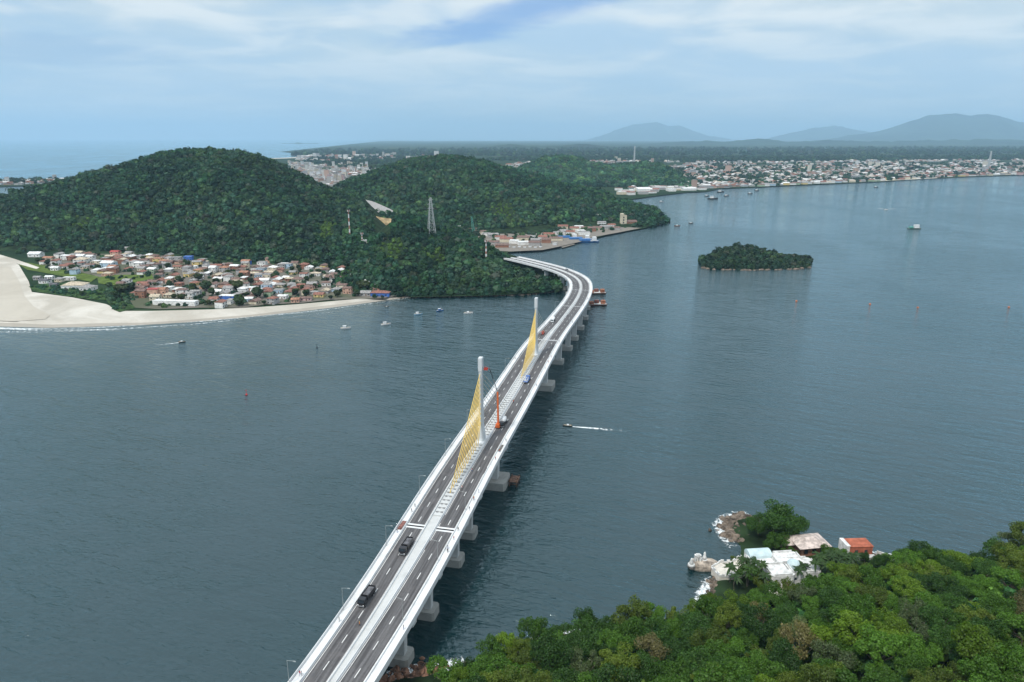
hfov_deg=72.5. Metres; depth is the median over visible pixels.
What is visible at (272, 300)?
house
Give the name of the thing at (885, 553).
tree
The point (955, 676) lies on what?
tree
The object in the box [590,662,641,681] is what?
tree
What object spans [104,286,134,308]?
trees
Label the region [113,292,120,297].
tree
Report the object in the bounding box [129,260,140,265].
house
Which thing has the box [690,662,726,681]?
tree
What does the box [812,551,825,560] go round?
palm tree
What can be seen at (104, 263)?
house
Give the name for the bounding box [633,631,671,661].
tree
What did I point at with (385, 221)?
bare slope
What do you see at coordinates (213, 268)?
house
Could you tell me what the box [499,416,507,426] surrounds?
truck
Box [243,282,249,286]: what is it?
house
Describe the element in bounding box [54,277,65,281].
house
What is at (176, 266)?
house
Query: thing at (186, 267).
house
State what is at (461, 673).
tree
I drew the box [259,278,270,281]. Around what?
house
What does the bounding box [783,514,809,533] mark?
tree
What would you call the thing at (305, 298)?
house
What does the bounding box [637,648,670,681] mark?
tree
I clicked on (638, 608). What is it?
tree
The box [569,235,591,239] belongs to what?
barge
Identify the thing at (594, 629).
tree
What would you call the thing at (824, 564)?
palm tree
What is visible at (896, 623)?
tree
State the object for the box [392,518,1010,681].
hillside
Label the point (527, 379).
truck
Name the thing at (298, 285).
house
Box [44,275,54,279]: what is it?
house
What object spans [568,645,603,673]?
tree
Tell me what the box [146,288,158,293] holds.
house
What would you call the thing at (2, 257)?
dirt road
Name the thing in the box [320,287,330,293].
house
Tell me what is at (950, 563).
tree
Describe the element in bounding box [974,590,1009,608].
tree
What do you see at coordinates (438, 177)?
forest
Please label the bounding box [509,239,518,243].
port shed
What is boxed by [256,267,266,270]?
house
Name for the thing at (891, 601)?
tree
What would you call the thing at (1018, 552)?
tree
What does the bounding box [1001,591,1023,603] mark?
tree
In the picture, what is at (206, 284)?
tree
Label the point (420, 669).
rocky shore
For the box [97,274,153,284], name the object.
playing field
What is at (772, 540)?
tree
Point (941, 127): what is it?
mountain
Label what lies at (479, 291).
forest
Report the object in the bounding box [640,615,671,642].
tree
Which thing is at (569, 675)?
tree
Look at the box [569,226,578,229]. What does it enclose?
port shed
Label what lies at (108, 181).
forest
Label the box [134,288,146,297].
house
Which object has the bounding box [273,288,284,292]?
house
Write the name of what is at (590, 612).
tree
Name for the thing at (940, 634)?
tree
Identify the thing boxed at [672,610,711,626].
tree
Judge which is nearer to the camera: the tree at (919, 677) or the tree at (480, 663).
the tree at (919, 677)
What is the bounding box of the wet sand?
[0,296,408,327]
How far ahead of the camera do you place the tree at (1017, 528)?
273.13 m
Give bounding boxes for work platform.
[508,474,519,486]
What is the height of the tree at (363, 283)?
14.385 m
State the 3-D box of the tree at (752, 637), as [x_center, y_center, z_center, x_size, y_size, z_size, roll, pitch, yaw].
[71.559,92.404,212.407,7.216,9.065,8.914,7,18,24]
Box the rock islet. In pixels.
[687,557,717,571]
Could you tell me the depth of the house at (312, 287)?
773.88 m
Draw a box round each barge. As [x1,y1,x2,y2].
[563,234,576,237]
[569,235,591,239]
[578,237,598,242]
[589,299,606,305]
[592,288,605,293]
[907,225,920,228]
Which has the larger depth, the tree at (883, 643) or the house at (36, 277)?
the house at (36, 277)
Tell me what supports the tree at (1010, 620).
on the hillside
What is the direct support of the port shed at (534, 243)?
on the land
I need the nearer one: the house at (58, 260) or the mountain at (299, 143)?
the house at (58, 260)
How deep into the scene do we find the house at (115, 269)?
878.72 m
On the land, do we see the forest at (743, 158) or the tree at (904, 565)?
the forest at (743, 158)
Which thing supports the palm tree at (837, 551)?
on the hillside
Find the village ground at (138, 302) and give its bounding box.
[40,254,386,308]
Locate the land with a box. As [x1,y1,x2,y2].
[0,141,1023,310]
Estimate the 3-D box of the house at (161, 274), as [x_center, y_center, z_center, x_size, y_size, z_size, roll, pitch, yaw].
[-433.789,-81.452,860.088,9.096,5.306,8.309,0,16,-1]
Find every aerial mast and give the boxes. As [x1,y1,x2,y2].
[347,210,350,233]
[484,240,487,256]
[987,151,991,166]
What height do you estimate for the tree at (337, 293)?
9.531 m
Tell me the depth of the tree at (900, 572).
248.47 m
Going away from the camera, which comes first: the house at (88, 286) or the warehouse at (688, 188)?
the house at (88, 286)
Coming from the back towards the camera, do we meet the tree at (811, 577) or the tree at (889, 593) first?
the tree at (811, 577)
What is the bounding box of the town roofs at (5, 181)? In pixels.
[0,174,63,184]
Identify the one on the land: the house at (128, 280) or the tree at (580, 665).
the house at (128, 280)
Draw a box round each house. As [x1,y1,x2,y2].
[27,251,44,256]
[33,276,42,279]
[38,278,51,283]
[42,256,55,259]
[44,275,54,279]
[50,258,61,264]
[50,266,60,270]
[53,252,64,257]
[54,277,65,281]
[59,264,69,267]
[60,254,68,259]
[60,281,89,287]
[64,276,75,279]
[66,255,75,260]
[69,267,80,274]
[73,257,89,262]
[76,254,86,257]
[77,261,85,265]
[78,284,97,290]
[79,265,90,268]
[85,255,95,259]
[92,260,101,264]
[97,268,107,273]
[100,260,117,266]
[101,272,113,275]
[109,266,119,273]
[110,250,121,254]
[117,257,126,263]
[121,278,132,282]
[126,254,136,258]
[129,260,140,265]
[132,261,144,266]
[134,285,147,289]
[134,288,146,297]
[136,270,146,274]
[136,281,149,284]
[137,266,147,270]
[145,256,154,261]
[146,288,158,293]
[147,267,158,273]
[147,280,159,284]
[149,294,161,300]
[152,257,162,262]
[152,262,161,266]
[152,299,198,305]
[155,273,164,276]
[157,287,168,295]
[161,262,171,267]
[163,267,173,271]
[163,292,174,296]
[164,276,174,282]
[168,272,179,279]
[171,256,182,260]
[172,265,182,268]
[174,260,182,263]
[174,282,184,285]
[175,288,188,294]
[181,265,191,270]
[183,256,193,259]
[183,273,192,276]
[184,291,195,298]
[189,281,200,285]
[189,290,201,295]
[192,260,202,264]
[208,265,217,271]
[208,296,219,300]
[211,281,218,286]
[212,272,222,277]
[214,299,226,308]
[218,281,228,287]
[219,266,229,271]
[219,290,230,293]
[219,294,234,299]
[222,286,234,290]
[223,274,233,281]
[227,298,234,304]
[229,264,240,269]
[230,277,241,280]
[236,268,244,274]
[237,287,248,291]
[239,270,250,276]
[241,261,249,266]
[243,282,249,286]
[248,297,262,303]
[250,264,259,269]
[252,281,263,286]
[254,273,263,277]
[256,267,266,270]
[257,261,267,266]
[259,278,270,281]
[261,283,272,288]
[262,273,271,279]
[263,289,273,296]
[266,296,279,304]
[267,265,278,270]
[272,276,282,282]
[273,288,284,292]
[274,282,285,286]
[276,294,288,298]
[277,263,284,267]
[284,289,293,294]
[285,263,292,268]
[287,282,295,287]
[288,270,297,274]
[290,297,299,302]
[291,261,299,267]
[291,277,303,281]
[296,283,305,289]
[299,262,309,268]
[299,272,308,277]
[300,296,312,300]
[301,287,309,294]
[304,265,313,269]
[304,285,314,290]
[306,281,318,286]
[310,272,320,275]
[313,292,324,296]
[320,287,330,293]
[321,267,329,272]
[321,281,330,285]
[336,283,347,286]
[342,286,352,293]
[360,290,371,295]
[370,290,390,296]
[620,213,626,223]
[627,220,636,223]
[744,548,820,586]
[838,538,873,559]
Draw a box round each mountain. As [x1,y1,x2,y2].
[282,143,317,143]
[488,144,620,147]
[587,122,731,139]
[622,139,1023,144]
[767,126,870,140]
[813,113,1023,141]
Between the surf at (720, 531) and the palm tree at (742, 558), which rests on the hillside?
the palm tree at (742, 558)
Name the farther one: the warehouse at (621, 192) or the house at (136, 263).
the warehouse at (621, 192)
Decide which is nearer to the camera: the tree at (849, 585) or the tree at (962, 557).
the tree at (849, 585)
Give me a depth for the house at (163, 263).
914.65 m
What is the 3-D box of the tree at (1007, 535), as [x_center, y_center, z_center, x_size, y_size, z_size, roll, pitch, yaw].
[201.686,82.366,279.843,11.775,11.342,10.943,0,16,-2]
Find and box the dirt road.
[0,255,38,268]
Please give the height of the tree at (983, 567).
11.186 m
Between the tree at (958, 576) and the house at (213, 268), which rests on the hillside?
the tree at (958, 576)
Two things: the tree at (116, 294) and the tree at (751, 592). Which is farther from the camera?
the tree at (116, 294)
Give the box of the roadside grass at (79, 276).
[19,262,97,281]
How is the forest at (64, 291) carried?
on the garden ground at (34, 288)
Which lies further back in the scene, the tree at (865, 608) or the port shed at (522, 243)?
the port shed at (522, 243)
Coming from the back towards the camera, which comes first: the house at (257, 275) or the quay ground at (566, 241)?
the quay ground at (566, 241)
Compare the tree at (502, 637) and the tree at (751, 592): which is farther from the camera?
the tree at (751, 592)
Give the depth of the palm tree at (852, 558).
270.63 m
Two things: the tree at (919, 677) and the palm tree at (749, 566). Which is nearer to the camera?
the tree at (919, 677)
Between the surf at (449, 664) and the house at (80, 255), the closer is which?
the surf at (449, 664)
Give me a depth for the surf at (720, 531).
309.79 m
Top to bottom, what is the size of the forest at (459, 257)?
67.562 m
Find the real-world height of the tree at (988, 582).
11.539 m
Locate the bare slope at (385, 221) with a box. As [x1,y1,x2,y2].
[376,216,391,224]
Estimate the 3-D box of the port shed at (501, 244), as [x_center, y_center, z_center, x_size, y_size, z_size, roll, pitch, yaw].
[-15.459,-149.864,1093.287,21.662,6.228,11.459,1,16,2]
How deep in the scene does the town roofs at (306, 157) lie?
6163.79 m
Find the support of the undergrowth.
on the hillside
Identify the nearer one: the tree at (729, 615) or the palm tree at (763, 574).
the tree at (729, 615)
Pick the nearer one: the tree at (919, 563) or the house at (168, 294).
the tree at (919, 563)
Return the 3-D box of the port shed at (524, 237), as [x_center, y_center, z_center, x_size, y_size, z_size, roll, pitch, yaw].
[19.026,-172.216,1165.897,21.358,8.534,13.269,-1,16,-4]
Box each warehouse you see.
[616,191,626,194]
[626,191,635,194]
[636,188,651,191]
[638,191,648,193]
[681,187,696,190]
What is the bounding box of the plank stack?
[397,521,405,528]
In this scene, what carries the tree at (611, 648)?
on the hillside
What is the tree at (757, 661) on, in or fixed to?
on the hillside
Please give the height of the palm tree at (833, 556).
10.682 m
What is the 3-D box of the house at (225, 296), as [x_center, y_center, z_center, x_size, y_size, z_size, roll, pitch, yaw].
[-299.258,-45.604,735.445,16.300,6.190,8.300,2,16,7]
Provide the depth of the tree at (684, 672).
183.50 m
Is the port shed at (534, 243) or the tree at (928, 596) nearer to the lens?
the tree at (928, 596)
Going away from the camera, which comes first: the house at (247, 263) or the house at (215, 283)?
the house at (215, 283)
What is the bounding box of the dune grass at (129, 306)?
[107,301,134,311]
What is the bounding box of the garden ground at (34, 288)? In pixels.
[29,283,106,299]
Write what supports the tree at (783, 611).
on the hillside
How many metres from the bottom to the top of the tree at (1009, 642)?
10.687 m
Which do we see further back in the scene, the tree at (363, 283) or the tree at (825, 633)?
the tree at (363, 283)
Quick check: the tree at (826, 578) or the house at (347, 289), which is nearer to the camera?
the tree at (826, 578)
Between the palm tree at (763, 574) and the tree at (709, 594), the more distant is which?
the palm tree at (763, 574)
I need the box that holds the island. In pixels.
[706,252,806,269]
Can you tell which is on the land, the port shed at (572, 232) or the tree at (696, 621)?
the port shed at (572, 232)
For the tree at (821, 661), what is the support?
on the hillside
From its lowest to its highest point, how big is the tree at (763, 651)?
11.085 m
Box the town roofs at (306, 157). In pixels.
[295,151,438,160]
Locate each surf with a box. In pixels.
[387,658,463,675]
[694,579,709,599]
[713,511,732,547]
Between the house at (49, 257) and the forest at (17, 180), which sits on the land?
the house at (49, 257)
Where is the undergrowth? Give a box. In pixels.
[448,557,1023,681]
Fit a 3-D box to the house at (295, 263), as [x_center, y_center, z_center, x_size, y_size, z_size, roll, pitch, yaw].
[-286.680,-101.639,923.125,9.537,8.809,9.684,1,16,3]
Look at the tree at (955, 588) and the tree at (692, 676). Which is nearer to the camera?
the tree at (692, 676)
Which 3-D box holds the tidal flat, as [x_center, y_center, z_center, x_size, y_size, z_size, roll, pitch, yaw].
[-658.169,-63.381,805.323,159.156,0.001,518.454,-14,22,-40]
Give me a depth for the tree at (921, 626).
200.29 m
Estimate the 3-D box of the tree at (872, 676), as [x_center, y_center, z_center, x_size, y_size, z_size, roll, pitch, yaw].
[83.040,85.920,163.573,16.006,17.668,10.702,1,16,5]
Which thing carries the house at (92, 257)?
on the land
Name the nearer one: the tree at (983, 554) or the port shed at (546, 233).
the tree at (983, 554)
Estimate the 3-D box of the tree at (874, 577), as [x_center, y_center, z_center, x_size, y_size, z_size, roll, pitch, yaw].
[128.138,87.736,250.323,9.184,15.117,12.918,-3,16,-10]
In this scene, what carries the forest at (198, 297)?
on the village ground at (138, 302)
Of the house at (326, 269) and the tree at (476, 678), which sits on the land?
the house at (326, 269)
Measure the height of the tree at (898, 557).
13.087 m
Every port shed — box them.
[487,233,498,237]
[488,240,499,243]
[495,235,506,239]
[495,243,508,246]
[499,237,513,241]
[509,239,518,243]
[517,235,529,240]
[517,241,528,244]
[528,240,540,245]
[538,235,547,238]
[541,238,550,242]
[543,232,554,234]
[549,236,562,240]
[566,230,574,234]
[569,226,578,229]
[578,231,589,234]
[599,225,611,228]
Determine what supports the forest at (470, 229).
on the land
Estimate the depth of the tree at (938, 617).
202.23 m
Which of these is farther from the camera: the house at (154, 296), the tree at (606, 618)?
the house at (154, 296)
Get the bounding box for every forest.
[0,146,375,266]
[0,176,59,183]
[15,246,347,266]
[31,284,107,298]
[41,251,383,307]
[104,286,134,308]
[291,145,1023,155]
[303,154,419,168]
[328,212,566,296]
[332,153,670,229]
[391,282,563,296]
[439,224,481,235]
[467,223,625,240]
[486,153,1023,161]
[497,249,559,283]
[516,153,697,187]
[675,161,1023,184]
[698,242,813,269]
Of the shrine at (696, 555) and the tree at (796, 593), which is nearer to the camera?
the tree at (796, 593)
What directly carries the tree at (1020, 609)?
on the hillside
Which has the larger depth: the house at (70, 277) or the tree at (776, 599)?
the house at (70, 277)
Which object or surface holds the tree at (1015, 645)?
on the hillside
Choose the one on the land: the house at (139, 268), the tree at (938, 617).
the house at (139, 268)
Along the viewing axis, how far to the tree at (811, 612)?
223.95 m
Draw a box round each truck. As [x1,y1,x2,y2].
[356,584,375,606]
[399,536,413,554]
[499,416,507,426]
[524,375,530,383]
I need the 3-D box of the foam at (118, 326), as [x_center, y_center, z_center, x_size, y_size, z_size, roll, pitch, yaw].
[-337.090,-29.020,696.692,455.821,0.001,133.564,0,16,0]
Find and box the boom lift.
[484,366,499,428]
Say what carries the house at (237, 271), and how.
on the land
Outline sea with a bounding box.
[0,140,1023,681]
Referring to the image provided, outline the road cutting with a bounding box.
[366,200,396,213]
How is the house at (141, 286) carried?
on the land
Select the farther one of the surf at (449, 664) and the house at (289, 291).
the house at (289, 291)
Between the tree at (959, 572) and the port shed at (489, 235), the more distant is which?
the port shed at (489, 235)
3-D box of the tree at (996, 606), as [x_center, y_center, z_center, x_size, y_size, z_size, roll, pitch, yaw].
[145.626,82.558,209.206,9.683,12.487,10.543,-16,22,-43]
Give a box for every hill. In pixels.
[0,153,385,267]
[345,165,670,233]
[348,219,551,294]
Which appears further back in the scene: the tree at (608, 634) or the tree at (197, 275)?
the tree at (197, 275)
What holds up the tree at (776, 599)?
on the hillside
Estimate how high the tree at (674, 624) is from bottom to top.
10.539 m
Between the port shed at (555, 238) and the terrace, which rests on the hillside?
the terrace
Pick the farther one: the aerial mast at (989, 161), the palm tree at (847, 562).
the aerial mast at (989, 161)
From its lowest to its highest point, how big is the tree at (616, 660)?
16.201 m
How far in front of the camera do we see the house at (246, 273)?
855.52 m
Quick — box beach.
[0,259,360,321]
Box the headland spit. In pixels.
[0,183,39,186]
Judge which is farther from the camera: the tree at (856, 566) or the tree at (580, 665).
the tree at (856, 566)
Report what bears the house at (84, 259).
on the land
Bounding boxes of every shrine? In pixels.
[688,558,694,566]
[694,553,701,561]
[701,552,706,560]
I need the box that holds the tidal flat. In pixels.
[0,267,49,320]
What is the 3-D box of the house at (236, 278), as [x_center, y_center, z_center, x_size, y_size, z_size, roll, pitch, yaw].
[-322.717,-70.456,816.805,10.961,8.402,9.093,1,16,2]
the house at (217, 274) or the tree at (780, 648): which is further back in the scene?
the house at (217, 274)
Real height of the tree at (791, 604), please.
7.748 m
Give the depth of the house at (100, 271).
879.90 m
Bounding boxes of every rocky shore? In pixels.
[379,656,449,681]
[387,291,559,298]
[701,266,810,270]
[705,576,717,595]
[708,511,758,541]
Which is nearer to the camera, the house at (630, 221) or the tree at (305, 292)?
the tree at (305, 292)
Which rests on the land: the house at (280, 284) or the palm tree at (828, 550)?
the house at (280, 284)
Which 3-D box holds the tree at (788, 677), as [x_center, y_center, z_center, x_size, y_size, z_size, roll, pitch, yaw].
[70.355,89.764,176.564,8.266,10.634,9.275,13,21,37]
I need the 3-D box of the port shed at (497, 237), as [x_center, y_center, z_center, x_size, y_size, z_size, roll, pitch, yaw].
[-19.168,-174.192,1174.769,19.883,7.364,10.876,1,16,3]
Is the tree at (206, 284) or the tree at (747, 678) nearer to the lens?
the tree at (747, 678)
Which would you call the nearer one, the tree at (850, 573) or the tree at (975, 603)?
the tree at (975, 603)
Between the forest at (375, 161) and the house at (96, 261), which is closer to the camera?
the house at (96, 261)
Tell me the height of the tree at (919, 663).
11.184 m
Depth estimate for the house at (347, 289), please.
765.49 m
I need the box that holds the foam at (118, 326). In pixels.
[0,303,370,328]
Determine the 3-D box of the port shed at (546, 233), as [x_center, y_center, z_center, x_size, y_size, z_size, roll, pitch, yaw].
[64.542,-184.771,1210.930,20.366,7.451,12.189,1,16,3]
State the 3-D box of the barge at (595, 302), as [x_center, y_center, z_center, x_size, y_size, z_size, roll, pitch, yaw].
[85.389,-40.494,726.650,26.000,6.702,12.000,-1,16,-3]
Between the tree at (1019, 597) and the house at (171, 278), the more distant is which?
the house at (171, 278)
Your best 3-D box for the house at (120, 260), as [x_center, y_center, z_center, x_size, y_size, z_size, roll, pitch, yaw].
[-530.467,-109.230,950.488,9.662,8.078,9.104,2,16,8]
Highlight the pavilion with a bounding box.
[781,533,831,555]
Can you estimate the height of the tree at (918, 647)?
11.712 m
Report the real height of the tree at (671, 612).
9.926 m
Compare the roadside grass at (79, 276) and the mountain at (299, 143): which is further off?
the mountain at (299, 143)
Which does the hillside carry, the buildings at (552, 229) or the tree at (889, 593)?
the tree at (889, 593)
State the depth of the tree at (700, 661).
189.91 m
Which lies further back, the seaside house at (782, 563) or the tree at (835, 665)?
the seaside house at (782, 563)
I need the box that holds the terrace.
[711,555,745,580]
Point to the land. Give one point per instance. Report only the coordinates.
(384, 145)
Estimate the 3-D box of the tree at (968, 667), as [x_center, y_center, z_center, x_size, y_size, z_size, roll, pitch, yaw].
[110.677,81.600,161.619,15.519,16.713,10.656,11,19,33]
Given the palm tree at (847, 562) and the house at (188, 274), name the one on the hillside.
the palm tree at (847, 562)
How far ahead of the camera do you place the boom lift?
358.21 m
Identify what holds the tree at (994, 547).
on the hillside
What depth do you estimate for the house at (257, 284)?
798.38 m
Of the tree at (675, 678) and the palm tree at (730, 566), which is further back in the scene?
the palm tree at (730, 566)
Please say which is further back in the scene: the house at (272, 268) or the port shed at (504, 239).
the port shed at (504, 239)
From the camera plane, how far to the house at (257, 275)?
853.30 m
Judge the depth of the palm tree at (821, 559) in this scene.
269.72 m
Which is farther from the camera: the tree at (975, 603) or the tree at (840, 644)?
the tree at (975, 603)
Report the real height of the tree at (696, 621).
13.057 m
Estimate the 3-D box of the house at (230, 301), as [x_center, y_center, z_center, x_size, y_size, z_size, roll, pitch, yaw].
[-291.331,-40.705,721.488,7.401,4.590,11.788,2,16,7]
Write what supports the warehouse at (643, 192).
on the land
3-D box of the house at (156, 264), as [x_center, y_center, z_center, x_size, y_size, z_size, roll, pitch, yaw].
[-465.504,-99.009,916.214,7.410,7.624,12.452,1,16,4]
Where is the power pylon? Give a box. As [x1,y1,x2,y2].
[427,197,435,231]
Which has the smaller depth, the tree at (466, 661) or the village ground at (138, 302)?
the tree at (466, 661)
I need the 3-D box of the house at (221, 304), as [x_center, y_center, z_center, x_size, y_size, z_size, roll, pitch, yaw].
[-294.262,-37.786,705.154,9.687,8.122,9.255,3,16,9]
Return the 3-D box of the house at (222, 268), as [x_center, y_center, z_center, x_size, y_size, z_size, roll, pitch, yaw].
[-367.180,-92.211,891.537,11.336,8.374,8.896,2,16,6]
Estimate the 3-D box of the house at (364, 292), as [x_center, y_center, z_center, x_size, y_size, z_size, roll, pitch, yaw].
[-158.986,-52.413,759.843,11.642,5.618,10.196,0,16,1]
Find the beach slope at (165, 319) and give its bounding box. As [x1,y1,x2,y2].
[0,297,387,324]
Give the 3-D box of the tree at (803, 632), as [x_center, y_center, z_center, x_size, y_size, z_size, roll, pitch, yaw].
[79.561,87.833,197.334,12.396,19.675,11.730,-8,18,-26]
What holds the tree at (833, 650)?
on the hillside
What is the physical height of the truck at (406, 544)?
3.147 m
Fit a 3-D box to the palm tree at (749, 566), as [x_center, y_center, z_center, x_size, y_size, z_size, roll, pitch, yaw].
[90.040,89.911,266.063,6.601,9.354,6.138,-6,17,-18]
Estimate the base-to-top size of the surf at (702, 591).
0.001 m
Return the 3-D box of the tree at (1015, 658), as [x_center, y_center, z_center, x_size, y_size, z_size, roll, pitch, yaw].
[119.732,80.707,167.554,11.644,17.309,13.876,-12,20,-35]
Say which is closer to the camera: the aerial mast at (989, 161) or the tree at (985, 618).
the tree at (985, 618)
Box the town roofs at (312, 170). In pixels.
[288,160,374,185]
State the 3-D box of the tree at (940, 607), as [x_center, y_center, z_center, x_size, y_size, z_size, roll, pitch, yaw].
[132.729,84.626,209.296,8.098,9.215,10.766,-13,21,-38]
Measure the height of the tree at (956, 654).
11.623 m
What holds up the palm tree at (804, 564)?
on the hillside
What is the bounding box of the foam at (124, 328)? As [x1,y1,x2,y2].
[3,319,239,330]
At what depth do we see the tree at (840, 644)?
189.25 m
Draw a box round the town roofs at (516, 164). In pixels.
[501,156,653,166]
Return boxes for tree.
[113,284,127,292]
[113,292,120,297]
[126,282,134,289]
[177,293,186,299]
[193,273,202,278]
[199,280,211,290]
[208,287,214,294]
[230,280,243,289]
[233,294,244,305]
[251,287,262,296]
[302,289,309,295]
[333,289,340,296]
[356,280,370,288]
[425,654,462,681]
[447,666,472,681]
[454,656,474,668]
[460,673,486,681]
[467,652,515,676]
[475,633,504,669]
[479,669,512,681]
[490,631,518,655]
[502,664,542,681]
[504,662,536,681]
[507,637,533,665]
[513,647,547,669]
[516,616,548,641]
[529,625,574,672]
[535,670,556,681]
[536,630,570,653]
[548,621,574,638]
[548,664,584,681]
[557,628,598,657]
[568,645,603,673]
[570,614,606,647]
[573,606,603,637]
[574,670,598,681]
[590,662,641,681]
[596,628,632,654]
[598,641,640,681]
[598,642,617,661]
[599,615,617,629]
[604,622,617,637]
[609,594,653,629]
[613,615,643,650]
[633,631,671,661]
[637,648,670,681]
[638,600,666,623]
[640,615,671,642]
[643,675,686,681]
[656,656,691,681]
[658,617,682,640]
[658,635,692,662]
[665,606,687,618]
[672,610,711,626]
[676,645,723,681]
[679,610,713,640]
[682,597,706,614]
[687,626,729,656]
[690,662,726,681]
[693,657,749,681]
[694,594,725,625]
[703,639,740,671]
[704,592,723,617]
[714,600,744,628]
[719,636,744,657]
[722,561,737,579]
[722,589,749,605]
[729,573,743,584]
[731,600,750,612]
[735,561,760,584]
[735,672,754,681]
[736,627,759,650]
[737,555,749,577]
[737,648,788,680]
[740,601,779,639]
[741,562,757,583]
[744,644,769,658]
[746,511,770,534]
[746,588,761,602]
[747,557,761,566]
[748,593,769,613]
[750,601,770,622]
[751,673,778,681]
[752,572,771,589]
[755,560,768,571]
[757,570,772,584]
[760,497,796,534]
[760,580,790,607]
[763,529,789,548]
[765,629,791,651]
[765,635,801,676]
[769,604,795,628]
[774,576,797,599]
[775,670,800,681]
[778,619,822,661]
[780,546,798,552]
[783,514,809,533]
[783,600,798,616]
[785,582,817,603]
[788,614,807,637]
[793,566,805,575]
[796,577,827,596]
[796,661,845,681]
[798,560,810,574]
[799,663,841,681]
[800,594,823,609]
[803,605,829,624]
[805,573,818,579]
[805,618,836,640]
[806,623,845,659]
[809,559,821,570]
[810,639,859,669]
[811,656,846,670]
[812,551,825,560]
[814,554,827,572]
[815,573,854,594]
[817,585,850,607]
[818,607,850,626]
[820,543,833,559]
[820,560,831,572]
[824,548,836,558]
[826,561,857,578]
[827,551,837,572]
[827,637,865,671]
[829,595,872,633]
[831,557,843,563]
[831,607,877,653]
[831,667,889,681]
[833,547,844,564]
[834,565,862,592]
[838,552,850,559]
[838,581,866,599]
[840,591,875,611]
[842,560,852,565]
[846,553,859,562]
[848,551,861,562]
[852,562,872,581]
[853,623,907,666]
[854,584,889,608]
[857,563,886,590]
[859,552,869,561]
[865,662,894,676]
[869,606,912,634]
[870,553,890,566]
[875,590,897,599]
[878,628,913,654]
[879,563,912,587]
[880,552,897,563]
[880,562,895,577]
[883,594,913,615]
[887,575,919,597]
[889,548,923,567]
[889,561,919,575]
[891,575,925,598]
[893,653,931,679]
[895,545,914,557]
[895,615,929,640]
[897,595,929,625]
[899,631,944,669]
[907,539,943,560]
[907,666,945,681]
[908,571,946,591]
[910,590,943,607]
[912,559,943,577]
[917,600,963,632]
[918,548,942,562]
[922,564,953,585]
[927,572,970,596]
[928,624,959,663]
[932,592,950,607]
[934,660,969,681]
[937,555,968,574]
[937,606,958,619]
[942,549,974,572]
[944,591,973,612]
[949,570,963,577]
[949,612,970,627]
[951,621,1008,673]
[952,643,980,660]
[953,572,973,587]
[953,602,1010,638]
[955,653,1023,681]
[956,673,988,681]
[957,578,986,596]
[958,615,1009,638]
[965,599,984,607]
[967,574,986,582]
[969,549,994,561]
[971,558,1005,581]
[972,574,1003,596]
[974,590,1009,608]
[976,607,1000,624]
[978,592,1019,616]
[978,642,1023,675]
[982,535,1019,558]
[990,540,1016,561]
[990,566,1023,589]
[995,552,1023,569]
[995,632,1021,649]
[996,542,1023,566]
[996,611,1023,645]
[997,530,1023,546]
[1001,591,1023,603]
[1007,643,1023,675]
[1008,520,1023,543]
[1010,587,1023,607]
[1015,605,1023,614]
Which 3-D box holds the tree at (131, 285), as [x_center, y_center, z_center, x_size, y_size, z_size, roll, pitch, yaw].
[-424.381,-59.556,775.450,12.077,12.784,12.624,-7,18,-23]
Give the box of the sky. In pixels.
[0,0,1023,139]
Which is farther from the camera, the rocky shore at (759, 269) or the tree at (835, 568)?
the rocky shore at (759, 269)
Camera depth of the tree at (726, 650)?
196.43 m
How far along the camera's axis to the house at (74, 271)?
872.56 m
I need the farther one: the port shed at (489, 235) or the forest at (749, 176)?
the forest at (749, 176)
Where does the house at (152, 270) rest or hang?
on the land
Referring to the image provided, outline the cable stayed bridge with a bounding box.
[288,256,592,681]
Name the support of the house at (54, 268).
on the land
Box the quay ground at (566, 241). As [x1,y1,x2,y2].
[477,227,637,250]
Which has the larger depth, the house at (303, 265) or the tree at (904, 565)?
the house at (303, 265)
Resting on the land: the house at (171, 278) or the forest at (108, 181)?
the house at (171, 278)
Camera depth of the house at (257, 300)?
718.19 m
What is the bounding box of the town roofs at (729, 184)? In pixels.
[628,158,1023,188]
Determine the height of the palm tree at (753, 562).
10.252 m
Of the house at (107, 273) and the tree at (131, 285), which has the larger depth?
the house at (107, 273)
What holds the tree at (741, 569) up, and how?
on the hillside
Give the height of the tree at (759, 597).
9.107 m
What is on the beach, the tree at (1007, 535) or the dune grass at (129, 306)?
the dune grass at (129, 306)
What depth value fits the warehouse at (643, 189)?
2207.54 m
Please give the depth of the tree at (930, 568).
245.29 m
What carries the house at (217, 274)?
on the land
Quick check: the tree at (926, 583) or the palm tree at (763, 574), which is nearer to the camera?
the tree at (926, 583)
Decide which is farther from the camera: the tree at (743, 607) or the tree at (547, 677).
the tree at (743, 607)

